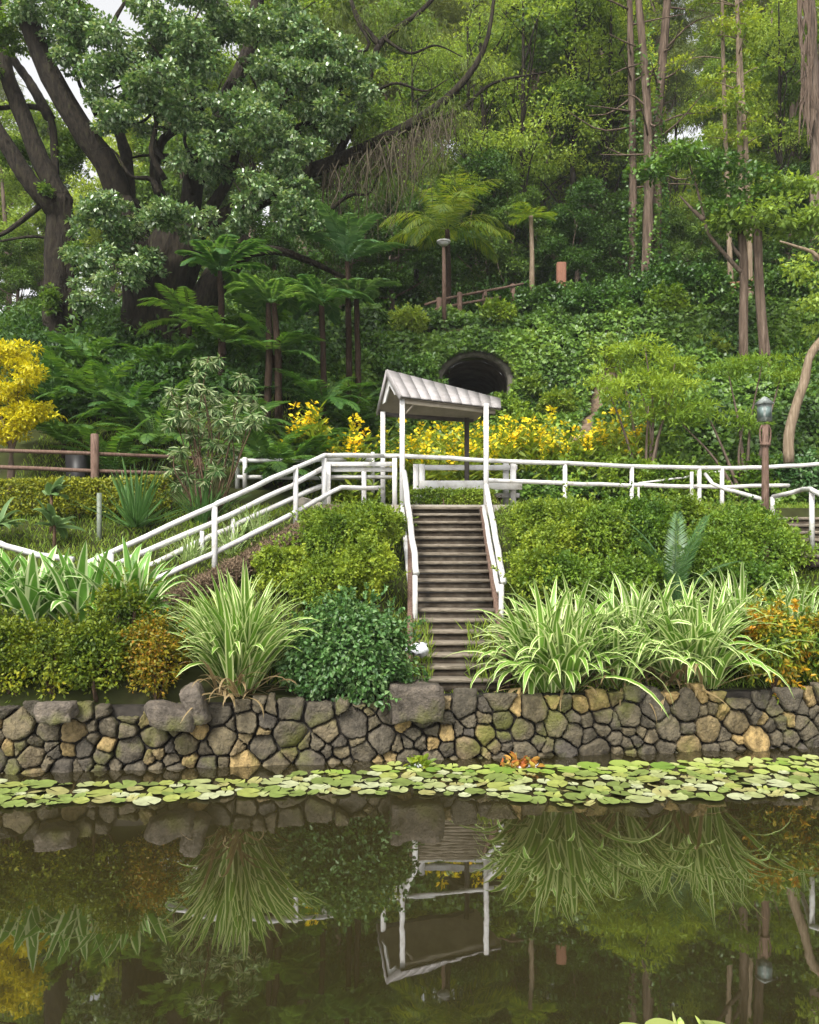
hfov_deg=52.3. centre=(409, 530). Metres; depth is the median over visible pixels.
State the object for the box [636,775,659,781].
lily pad
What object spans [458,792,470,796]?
lily pad
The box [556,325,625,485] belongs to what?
earth path
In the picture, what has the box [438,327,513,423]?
tunnel
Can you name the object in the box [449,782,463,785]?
lily pad
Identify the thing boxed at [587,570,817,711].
strap leaf plant
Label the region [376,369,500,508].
roofed shelter
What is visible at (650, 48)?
forest tree
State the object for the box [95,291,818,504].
ivy
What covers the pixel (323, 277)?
forest tree
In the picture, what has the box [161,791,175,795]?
lily pad
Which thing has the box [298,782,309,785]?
lily pad
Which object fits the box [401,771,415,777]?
lily pad
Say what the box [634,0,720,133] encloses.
feathery tree
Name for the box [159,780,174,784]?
lily pad
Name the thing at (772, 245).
forest tree
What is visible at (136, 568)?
broad strap plant
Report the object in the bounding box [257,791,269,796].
lily pad
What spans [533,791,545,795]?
lily pad
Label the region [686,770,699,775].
lily pad
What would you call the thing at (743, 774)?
lily pad
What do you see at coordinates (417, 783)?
lily pad
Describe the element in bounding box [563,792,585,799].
lily pad
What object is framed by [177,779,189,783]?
lily pad
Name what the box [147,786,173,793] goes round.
lily pad
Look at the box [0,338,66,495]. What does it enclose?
golden tree
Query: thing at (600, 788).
lily pad
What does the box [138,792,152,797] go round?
lily pad
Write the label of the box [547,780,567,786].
lily pad
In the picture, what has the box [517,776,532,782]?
lily pad
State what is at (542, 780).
lily pad
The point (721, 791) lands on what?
lily pad
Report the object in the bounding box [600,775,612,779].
lily pad
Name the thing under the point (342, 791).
lily pad
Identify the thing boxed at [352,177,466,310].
forest tree
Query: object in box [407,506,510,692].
garden stairs
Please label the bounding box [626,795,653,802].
lily pad
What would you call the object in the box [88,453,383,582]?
ramp railing
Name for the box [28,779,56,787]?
lily pad
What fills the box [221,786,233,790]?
lily pad
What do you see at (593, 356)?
slope shrub
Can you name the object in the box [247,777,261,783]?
lily pad
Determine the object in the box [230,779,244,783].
lily pad
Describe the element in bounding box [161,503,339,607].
twiggy bank
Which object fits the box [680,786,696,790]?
lily pad
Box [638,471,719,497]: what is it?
slanting rail
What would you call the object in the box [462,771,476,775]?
lily pad
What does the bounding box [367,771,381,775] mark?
lily pad
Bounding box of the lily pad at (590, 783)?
[582,780,605,786]
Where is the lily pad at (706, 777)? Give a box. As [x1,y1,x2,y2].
[695,774,713,779]
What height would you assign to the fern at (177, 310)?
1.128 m
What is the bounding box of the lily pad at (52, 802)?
[45,801,57,804]
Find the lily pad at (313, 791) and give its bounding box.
[307,789,318,794]
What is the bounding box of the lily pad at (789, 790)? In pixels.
[782,788,796,791]
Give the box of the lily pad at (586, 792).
[581,788,597,795]
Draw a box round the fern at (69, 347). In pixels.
[32,331,132,372]
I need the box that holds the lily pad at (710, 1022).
[700,1020,724,1023]
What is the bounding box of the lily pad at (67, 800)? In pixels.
[56,797,74,802]
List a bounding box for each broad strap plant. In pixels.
[0,541,131,624]
[0,545,78,624]
[0,550,40,610]
[62,536,188,624]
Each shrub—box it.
[0,598,64,702]
[0,609,102,700]
[0,635,13,673]
[39,603,147,703]
[74,565,178,675]
[98,606,197,699]
[250,531,312,594]
[271,615,340,695]
[272,542,382,610]
[283,502,356,551]
[284,582,431,711]
[289,493,382,559]
[330,528,411,602]
[334,497,369,516]
[338,497,417,543]
[343,487,404,550]
[354,401,377,434]
[385,302,429,334]
[475,292,517,326]
[476,392,493,421]
[489,389,529,421]
[489,399,564,438]
[490,496,554,529]
[491,535,573,606]
[493,494,569,558]
[494,519,591,560]
[508,370,549,398]
[514,543,603,611]
[518,482,612,558]
[521,421,578,478]
[533,385,582,414]
[544,432,636,489]
[559,498,652,565]
[573,330,617,366]
[585,539,673,606]
[592,480,676,544]
[594,446,655,500]
[609,487,689,563]
[625,335,678,368]
[626,449,696,502]
[642,279,692,318]
[642,516,726,579]
[650,488,717,535]
[658,518,759,588]
[670,461,740,503]
[674,491,737,530]
[688,492,772,550]
[694,329,735,353]
[703,549,799,607]
[718,513,818,574]
[722,493,793,526]
[725,448,791,503]
[759,510,793,552]
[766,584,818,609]
[769,445,818,504]
[773,329,818,359]
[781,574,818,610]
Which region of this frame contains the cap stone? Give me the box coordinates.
[33,700,78,725]
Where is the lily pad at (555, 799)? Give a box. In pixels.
[549,797,563,801]
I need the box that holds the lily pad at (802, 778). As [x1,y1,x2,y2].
[789,775,810,781]
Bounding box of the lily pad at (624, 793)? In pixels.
[610,790,631,795]
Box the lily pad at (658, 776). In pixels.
[649,774,663,777]
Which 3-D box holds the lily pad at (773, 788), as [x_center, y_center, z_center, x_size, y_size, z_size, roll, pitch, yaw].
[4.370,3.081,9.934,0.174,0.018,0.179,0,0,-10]
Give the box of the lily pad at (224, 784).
[217,782,229,786]
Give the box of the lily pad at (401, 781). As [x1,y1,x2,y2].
[389,777,412,785]
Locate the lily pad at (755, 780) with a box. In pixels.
[744,777,766,783]
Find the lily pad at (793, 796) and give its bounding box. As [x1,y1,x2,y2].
[784,793,799,798]
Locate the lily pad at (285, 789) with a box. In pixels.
[279,787,292,790]
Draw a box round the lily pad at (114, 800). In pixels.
[111,798,125,802]
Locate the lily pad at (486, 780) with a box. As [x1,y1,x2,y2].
[478,779,489,782]
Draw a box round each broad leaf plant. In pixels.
[0,497,27,528]
[32,498,85,547]
[42,475,69,533]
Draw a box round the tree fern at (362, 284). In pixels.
[313,278,401,442]
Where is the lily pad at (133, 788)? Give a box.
[127,786,143,790]
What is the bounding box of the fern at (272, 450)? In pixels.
[218,430,326,487]
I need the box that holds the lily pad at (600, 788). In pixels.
[594,785,610,791]
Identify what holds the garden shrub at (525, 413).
on the ground at (120, 695)
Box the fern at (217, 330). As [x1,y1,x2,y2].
[170,299,281,359]
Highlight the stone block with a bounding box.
[387,679,444,724]
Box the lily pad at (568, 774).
[562,772,574,776]
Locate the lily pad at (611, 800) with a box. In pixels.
[598,797,619,803]
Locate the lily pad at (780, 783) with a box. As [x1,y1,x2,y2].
[765,779,790,787]
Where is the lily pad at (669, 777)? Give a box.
[664,776,676,779]
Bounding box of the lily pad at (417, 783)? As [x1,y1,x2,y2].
[412,781,423,784]
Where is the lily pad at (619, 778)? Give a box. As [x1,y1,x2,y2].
[613,776,625,781]
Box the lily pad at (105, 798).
[92,795,116,802]
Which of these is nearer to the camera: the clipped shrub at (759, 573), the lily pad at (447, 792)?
the lily pad at (447, 792)
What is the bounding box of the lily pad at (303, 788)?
[294,785,307,790]
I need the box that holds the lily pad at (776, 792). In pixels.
[772,789,784,795]
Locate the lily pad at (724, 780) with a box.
[715,777,733,782]
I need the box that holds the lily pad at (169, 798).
[163,794,179,801]
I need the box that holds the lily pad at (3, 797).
[0,794,11,802]
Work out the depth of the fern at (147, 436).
19.32 m
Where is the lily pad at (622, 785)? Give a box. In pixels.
[607,781,630,787]
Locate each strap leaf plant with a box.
[124,559,331,721]
[446,576,673,717]
[510,573,712,721]
[560,569,720,683]
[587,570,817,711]
[677,562,818,662]
[712,565,818,639]
[762,577,818,681]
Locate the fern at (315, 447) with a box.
[243,420,344,483]
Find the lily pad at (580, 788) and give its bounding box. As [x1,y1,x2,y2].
[566,786,587,790]
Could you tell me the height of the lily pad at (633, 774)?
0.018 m
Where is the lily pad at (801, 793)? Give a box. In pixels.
[792,792,808,795]
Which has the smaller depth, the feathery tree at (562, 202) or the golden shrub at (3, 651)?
the golden shrub at (3, 651)
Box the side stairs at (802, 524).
[779,517,818,566]
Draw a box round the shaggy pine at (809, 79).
[768,0,818,262]
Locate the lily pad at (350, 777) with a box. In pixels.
[341,774,361,780]
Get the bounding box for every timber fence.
[0,433,201,509]
[424,283,523,329]
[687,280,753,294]
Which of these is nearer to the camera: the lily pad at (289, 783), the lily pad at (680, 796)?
the lily pad at (680, 796)
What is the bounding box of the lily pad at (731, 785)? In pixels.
[724,783,742,788]
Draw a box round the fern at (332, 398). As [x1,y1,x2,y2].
[256,368,378,419]
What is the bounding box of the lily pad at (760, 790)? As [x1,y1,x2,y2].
[756,788,770,793]
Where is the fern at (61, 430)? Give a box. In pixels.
[7,392,133,457]
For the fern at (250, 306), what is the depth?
22.71 m
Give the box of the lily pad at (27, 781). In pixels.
[21,779,37,783]
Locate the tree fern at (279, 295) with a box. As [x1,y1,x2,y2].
[224,273,323,427]
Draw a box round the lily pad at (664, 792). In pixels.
[652,788,670,796]
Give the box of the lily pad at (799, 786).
[792,783,815,790]
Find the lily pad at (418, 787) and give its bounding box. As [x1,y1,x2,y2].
[413,785,424,788]
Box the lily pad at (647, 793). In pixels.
[642,792,655,795]
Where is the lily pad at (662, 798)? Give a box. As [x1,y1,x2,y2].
[652,795,665,800]
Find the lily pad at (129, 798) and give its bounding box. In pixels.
[126,794,137,801]
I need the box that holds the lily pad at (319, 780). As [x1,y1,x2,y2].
[310,777,332,783]
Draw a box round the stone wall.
[0,682,818,774]
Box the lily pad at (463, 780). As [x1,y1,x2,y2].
[458,778,472,782]
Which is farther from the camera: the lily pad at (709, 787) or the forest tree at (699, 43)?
the forest tree at (699, 43)
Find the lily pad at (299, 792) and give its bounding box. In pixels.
[288,789,305,796]
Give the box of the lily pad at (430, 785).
[422,781,446,788]
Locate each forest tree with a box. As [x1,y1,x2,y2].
[0,99,45,310]
[0,99,105,298]
[0,234,42,317]
[64,97,150,297]
[75,113,215,276]
[79,241,121,307]
[119,13,258,232]
[174,61,261,248]
[185,0,334,261]
[225,204,309,304]
[227,0,389,272]
[233,56,292,221]
[293,188,414,312]
[331,0,476,258]
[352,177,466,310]
[412,39,539,264]
[429,146,555,285]
[453,0,622,247]
[457,164,561,296]
[517,0,655,222]
[529,175,627,286]
[541,1,667,213]
[586,188,674,284]
[593,0,651,79]
[637,113,704,233]
[638,0,693,122]
[661,203,738,282]
[681,34,734,134]
[682,33,776,231]
[689,0,792,89]
[698,0,818,223]
[699,183,790,292]
[716,12,818,263]
[752,162,809,271]
[789,200,818,262]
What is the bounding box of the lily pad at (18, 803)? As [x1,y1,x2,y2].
[1,799,26,807]
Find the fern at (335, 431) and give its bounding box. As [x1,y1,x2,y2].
[269,426,354,452]
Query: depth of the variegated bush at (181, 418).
16.45 m
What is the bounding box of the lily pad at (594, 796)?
[588,793,604,799]
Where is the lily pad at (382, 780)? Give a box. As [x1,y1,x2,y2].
[379,777,391,782]
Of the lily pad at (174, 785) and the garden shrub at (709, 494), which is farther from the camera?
the garden shrub at (709, 494)
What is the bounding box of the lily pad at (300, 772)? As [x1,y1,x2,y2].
[292,770,307,775]
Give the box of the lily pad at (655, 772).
[649,770,667,775]
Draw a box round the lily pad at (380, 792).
[375,791,386,794]
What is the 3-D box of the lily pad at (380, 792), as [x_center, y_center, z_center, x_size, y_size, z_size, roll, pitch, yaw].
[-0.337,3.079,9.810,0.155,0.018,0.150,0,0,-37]
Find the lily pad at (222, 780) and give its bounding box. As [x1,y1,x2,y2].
[215,778,231,782]
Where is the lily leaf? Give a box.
[672,1011,683,1023]
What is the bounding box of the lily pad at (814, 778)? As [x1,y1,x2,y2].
[810,776,818,781]
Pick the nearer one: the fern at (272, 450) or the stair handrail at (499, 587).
the stair handrail at (499, 587)
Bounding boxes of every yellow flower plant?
[272,400,326,475]
[289,400,341,484]
[309,413,363,500]
[327,418,380,503]
[349,421,397,501]
[370,447,408,501]
[378,442,418,503]
[392,418,428,460]
[405,429,437,482]
[412,423,463,504]
[417,421,445,460]
[425,433,463,480]
[438,421,489,500]
[440,417,490,473]
[462,429,501,480]
[469,422,498,463]
[479,423,515,492]
[489,419,529,477]
[490,412,521,456]
[516,413,548,479]
[517,426,544,468]
[531,426,559,480]
[532,405,573,454]
[540,420,577,479]
[557,419,607,481]
[568,425,611,486]
[591,411,628,455]
[594,407,643,480]
[622,416,659,460]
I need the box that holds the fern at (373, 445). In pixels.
[324,427,378,449]
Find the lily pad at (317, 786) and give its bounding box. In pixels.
[308,784,330,789]
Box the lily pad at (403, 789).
[390,785,407,792]
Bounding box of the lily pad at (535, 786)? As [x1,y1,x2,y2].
[530,784,541,787]
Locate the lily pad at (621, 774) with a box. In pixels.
[611,772,627,777]
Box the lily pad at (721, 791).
[717,789,728,792]
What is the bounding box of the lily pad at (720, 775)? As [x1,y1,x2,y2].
[712,773,726,777]
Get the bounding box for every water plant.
[403,753,436,768]
[500,751,545,768]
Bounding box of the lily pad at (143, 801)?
[132,796,160,805]
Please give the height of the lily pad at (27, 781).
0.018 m
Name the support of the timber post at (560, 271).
on the ground at (120, 695)
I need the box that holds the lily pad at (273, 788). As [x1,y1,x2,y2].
[261,785,279,792]
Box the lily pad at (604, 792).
[597,791,609,794]
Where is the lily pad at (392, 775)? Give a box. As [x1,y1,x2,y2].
[379,772,397,778]
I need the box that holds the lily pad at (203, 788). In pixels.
[195,784,219,792]
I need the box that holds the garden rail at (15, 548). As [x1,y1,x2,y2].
[0,541,74,562]
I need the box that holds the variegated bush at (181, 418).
[159,353,271,521]
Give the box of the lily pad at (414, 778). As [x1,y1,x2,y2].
[408,776,423,781]
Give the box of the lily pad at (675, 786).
[668,785,680,788]
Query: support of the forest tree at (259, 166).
on the ground at (120, 695)
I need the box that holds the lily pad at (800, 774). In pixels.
[792,771,808,776]
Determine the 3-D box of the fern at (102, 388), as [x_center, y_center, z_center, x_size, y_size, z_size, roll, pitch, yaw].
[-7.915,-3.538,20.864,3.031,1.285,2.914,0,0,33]
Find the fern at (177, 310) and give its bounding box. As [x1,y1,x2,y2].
[135,283,237,342]
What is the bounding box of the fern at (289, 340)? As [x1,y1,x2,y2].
[221,313,325,370]
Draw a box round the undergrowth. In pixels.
[0,146,818,478]
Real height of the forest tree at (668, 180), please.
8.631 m
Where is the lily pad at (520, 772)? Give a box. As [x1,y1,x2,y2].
[512,769,525,774]
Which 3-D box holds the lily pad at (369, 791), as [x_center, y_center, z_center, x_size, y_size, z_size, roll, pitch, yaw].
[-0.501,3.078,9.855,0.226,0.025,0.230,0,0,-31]
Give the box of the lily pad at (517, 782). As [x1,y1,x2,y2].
[510,781,525,785]
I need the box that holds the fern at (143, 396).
[67,356,172,432]
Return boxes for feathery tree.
[0,0,30,217]
[288,0,422,232]
[325,0,474,258]
[386,0,458,114]
[429,0,597,148]
[557,18,655,205]
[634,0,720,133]
[667,0,744,122]
[695,0,803,154]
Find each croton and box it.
[724,586,818,703]
[791,605,818,685]
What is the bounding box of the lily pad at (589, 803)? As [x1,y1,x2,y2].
[584,800,594,805]
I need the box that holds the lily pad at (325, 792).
[319,789,329,793]
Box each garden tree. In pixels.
[622,136,796,381]
[692,168,818,365]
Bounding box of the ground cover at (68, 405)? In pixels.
[0,312,368,444]
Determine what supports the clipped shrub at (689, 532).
on the ground at (120, 695)
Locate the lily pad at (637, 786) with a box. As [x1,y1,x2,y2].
[631,784,643,787]
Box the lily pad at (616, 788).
[613,785,623,790]
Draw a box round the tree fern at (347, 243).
[293,198,407,434]
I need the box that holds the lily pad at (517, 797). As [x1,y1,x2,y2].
[507,793,532,801]
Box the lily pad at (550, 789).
[545,786,559,792]
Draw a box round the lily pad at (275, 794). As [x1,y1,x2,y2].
[269,791,289,796]
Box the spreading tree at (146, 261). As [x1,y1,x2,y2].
[0,0,545,346]
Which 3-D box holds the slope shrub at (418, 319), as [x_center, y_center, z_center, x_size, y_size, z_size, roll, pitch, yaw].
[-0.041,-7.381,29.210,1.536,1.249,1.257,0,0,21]
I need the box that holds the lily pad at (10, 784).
[0,782,20,786]
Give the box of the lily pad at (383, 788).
[378,786,389,790]
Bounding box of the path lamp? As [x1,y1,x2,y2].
[437,239,450,330]
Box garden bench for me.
[413,463,521,504]
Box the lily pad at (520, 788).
[509,785,531,792]
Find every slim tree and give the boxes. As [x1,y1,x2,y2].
[370,24,497,298]
[416,0,570,236]
[417,7,567,285]
[450,0,616,287]
[462,6,596,244]
[474,0,643,272]
[541,0,683,251]
[636,72,719,232]
[722,0,818,223]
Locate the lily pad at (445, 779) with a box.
[441,778,451,781]
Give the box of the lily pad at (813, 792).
[805,789,818,794]
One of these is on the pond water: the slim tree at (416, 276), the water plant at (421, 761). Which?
the water plant at (421, 761)
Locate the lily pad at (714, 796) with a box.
[696,792,724,800]
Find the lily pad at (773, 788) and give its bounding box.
[770,787,783,791]
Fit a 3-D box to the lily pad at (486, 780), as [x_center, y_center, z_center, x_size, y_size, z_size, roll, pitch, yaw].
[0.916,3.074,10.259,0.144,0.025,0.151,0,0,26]
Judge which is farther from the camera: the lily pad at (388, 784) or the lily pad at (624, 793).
the lily pad at (388, 784)
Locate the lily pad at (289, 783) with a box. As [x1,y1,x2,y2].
[278,780,298,787]
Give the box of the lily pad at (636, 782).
[629,780,643,784]
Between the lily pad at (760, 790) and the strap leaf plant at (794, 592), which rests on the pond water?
the lily pad at (760, 790)
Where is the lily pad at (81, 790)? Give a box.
[73,789,89,792]
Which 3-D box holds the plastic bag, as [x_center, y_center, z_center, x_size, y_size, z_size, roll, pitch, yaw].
[0.086,1.804,12.543,0.417,0.256,0.241,0,0,0]
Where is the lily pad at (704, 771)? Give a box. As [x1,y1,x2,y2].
[695,769,714,774]
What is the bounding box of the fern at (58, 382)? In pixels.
[6,351,109,403]
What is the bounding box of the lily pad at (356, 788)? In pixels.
[350,786,360,790]
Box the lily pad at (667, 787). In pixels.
[657,786,672,789]
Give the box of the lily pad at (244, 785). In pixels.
[235,783,258,787]
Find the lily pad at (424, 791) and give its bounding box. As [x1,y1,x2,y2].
[418,789,435,794]
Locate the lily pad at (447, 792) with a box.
[443,790,453,794]
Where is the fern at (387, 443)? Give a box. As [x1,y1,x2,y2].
[320,436,413,501]
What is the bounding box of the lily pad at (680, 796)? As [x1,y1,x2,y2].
[668,792,688,799]
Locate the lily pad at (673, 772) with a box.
[669,771,679,774]
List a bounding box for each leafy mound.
[313,348,394,401]
[315,328,449,407]
[462,275,541,314]
[515,278,594,323]
[546,271,638,328]
[604,268,668,322]
[625,248,739,306]
[731,252,818,311]
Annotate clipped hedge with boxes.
[0,474,187,520]
[398,485,501,504]
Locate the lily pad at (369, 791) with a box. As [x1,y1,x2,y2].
[358,789,375,793]
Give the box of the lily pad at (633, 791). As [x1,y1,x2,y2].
[627,789,642,794]
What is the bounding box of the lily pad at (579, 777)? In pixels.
[570,776,586,779]
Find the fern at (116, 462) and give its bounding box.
[39,416,181,486]
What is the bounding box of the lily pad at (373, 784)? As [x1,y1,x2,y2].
[358,782,379,787]
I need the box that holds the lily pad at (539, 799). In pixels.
[529,796,546,803]
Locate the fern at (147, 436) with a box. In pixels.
[96,379,203,460]
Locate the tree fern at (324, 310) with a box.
[269,274,376,414]
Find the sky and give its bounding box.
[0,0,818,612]
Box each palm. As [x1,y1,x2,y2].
[379,165,514,324]
[507,201,556,290]
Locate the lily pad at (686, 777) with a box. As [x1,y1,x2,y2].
[680,775,694,778]
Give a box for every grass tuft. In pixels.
[158,532,211,563]
[203,515,263,553]
[225,502,287,533]
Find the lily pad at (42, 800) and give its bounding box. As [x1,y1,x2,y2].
[35,799,48,802]
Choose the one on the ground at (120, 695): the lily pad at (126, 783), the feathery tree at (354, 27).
the feathery tree at (354, 27)
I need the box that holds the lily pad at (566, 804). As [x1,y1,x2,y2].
[557,803,572,806]
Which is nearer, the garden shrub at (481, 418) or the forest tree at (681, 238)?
the garden shrub at (481, 418)
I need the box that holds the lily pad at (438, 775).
[433,774,443,777]
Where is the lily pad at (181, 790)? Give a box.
[173,786,194,793]
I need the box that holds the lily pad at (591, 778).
[586,776,597,779]
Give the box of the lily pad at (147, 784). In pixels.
[138,782,158,785]
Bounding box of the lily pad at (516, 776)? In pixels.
[508,774,522,779]
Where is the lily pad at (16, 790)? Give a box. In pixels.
[9,787,27,793]
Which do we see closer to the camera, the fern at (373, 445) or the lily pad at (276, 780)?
the lily pad at (276, 780)
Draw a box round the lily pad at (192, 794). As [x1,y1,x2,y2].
[179,791,200,798]
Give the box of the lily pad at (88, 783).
[76,781,94,786]
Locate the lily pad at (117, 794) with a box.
[112,792,128,796]
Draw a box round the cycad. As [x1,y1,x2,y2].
[620,511,743,603]
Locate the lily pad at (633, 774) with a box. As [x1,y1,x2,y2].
[624,771,636,775]
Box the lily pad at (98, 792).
[85,789,114,796]
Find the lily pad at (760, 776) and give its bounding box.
[753,774,770,779]
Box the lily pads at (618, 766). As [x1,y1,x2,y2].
[311,754,818,773]
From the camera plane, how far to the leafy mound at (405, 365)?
26.89 m
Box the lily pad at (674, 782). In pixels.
[664,780,684,785]
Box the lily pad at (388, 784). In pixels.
[379,782,391,786]
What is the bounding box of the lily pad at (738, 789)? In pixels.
[734,788,744,791]
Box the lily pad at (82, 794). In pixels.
[73,792,85,797]
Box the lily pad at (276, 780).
[260,777,282,784]
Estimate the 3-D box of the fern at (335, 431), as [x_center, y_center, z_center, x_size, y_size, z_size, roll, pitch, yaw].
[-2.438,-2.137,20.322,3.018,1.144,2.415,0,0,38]
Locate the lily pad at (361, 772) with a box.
[356,770,368,773]
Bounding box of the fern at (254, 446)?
[192,414,321,486]
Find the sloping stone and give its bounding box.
[144,700,195,732]
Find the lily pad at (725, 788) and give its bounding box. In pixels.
[719,786,730,790]
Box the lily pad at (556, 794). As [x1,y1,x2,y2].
[544,791,561,797]
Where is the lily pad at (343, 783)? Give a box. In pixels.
[328,779,353,786]
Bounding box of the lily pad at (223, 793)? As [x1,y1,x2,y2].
[215,790,233,795]
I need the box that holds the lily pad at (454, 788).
[446,785,464,790]
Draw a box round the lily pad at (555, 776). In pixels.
[545,773,564,779]
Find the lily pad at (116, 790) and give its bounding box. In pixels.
[111,788,122,792]
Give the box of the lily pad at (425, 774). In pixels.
[417,772,432,777]
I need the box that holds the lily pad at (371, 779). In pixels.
[364,777,379,781]
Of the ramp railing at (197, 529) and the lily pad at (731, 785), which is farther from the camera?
the ramp railing at (197, 529)
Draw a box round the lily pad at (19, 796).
[12,795,25,799]
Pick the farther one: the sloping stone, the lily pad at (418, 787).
the sloping stone
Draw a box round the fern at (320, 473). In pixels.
[290,451,380,490]
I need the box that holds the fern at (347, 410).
[299,379,395,427]
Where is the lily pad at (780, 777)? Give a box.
[774,776,788,779]
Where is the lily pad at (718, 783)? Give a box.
[712,781,724,784]
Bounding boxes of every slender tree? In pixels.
[662,0,763,293]
[684,0,785,296]
[692,0,771,266]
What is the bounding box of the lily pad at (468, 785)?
[461,783,476,787]
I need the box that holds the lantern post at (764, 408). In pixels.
[754,396,774,509]
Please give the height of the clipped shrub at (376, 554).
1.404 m
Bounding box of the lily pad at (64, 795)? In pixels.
[58,794,71,797]
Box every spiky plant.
[67,458,194,527]
[158,460,254,522]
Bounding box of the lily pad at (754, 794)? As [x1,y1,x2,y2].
[744,791,764,797]
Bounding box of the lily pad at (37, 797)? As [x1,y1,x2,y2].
[32,794,43,798]
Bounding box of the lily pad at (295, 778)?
[291,776,302,780]
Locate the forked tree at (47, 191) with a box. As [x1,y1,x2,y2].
[0,0,102,335]
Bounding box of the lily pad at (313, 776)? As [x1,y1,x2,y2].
[308,774,320,778]
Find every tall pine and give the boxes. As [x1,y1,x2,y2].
[568,0,697,281]
[599,0,666,278]
[600,0,718,271]
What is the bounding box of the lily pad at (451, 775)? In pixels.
[446,773,462,778]
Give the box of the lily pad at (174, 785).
[169,783,183,786]
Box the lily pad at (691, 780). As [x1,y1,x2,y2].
[685,778,706,783]
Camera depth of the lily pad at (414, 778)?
10.39 m
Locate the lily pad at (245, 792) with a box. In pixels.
[237,788,259,796]
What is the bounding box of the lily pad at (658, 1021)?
[645,1018,675,1023]
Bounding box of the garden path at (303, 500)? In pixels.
[298,497,817,517]
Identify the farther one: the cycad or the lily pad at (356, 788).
the cycad
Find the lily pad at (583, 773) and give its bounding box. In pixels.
[574,770,597,776]
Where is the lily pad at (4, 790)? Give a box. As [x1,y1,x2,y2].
[0,788,10,793]
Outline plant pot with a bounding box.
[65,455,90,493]
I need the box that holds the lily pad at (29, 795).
[24,794,36,797]
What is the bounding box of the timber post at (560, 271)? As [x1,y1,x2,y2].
[556,262,565,306]
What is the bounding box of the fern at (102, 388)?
[34,353,162,415]
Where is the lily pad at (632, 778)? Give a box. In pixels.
[626,776,636,780]
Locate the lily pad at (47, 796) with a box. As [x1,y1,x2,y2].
[42,793,54,797]
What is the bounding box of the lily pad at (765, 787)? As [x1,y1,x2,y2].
[757,785,770,790]
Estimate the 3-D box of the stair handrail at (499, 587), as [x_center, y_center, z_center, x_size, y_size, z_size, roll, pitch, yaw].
[1.526,0.359,15.401,0.193,2.671,3.350,0,0,0]
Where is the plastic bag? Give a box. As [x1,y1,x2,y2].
[405,642,428,658]
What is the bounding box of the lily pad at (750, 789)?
[743,787,755,791]
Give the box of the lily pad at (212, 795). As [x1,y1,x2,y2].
[197,792,219,798]
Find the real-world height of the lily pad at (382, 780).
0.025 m
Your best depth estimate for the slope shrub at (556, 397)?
26.95 m
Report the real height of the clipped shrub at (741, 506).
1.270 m
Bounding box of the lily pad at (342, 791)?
[332,788,350,794]
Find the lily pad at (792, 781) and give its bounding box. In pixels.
[784,778,799,784]
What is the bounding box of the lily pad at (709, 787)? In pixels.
[694,783,717,790]
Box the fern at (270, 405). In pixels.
[201,386,293,445]
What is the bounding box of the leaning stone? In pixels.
[179,681,211,725]
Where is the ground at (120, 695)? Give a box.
[0,171,818,705]
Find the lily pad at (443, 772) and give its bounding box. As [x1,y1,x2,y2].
[437,770,448,774]
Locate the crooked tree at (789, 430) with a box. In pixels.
[778,227,818,462]
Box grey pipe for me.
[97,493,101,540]
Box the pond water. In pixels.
[0,746,818,1023]
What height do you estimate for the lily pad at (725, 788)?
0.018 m
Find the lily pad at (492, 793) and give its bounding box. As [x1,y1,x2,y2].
[486,792,499,795]
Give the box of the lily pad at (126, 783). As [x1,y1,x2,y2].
[109,780,136,788]
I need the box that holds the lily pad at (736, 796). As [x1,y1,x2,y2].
[727,793,750,799]
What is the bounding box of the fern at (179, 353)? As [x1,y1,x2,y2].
[120,343,196,376]
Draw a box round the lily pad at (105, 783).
[92,780,108,785]
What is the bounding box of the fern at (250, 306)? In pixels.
[223,284,308,337]
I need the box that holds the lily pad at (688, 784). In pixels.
[682,783,693,786]
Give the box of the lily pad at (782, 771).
[778,770,788,773]
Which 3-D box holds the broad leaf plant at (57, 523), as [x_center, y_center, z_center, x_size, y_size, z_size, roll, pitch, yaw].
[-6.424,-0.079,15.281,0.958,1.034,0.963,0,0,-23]
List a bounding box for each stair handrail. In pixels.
[400,470,419,629]
[481,483,506,622]
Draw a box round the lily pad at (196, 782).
[186,779,210,785]
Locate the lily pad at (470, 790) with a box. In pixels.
[464,787,485,793]
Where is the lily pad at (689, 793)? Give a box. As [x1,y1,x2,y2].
[677,790,694,795]
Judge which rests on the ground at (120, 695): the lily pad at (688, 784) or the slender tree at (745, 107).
the slender tree at (745, 107)
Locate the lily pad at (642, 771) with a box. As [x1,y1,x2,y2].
[633,769,648,774]
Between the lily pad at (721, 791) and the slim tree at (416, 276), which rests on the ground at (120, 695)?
the slim tree at (416, 276)
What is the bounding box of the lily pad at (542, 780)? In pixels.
[537,779,549,782]
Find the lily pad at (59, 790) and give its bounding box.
[46,787,68,794]
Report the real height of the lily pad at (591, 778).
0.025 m
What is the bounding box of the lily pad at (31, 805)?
[24,803,40,806]
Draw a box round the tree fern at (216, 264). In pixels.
[174,234,281,377]
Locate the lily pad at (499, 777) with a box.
[484,773,507,781]
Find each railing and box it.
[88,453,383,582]
[115,466,321,566]
[235,452,374,492]
[327,458,396,504]
[384,454,818,503]
[690,472,760,500]
[770,487,818,550]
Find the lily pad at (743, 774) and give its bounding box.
[735,772,752,776]
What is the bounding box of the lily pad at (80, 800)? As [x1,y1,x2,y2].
[73,797,89,803]
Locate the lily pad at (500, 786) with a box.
[487,782,513,790]

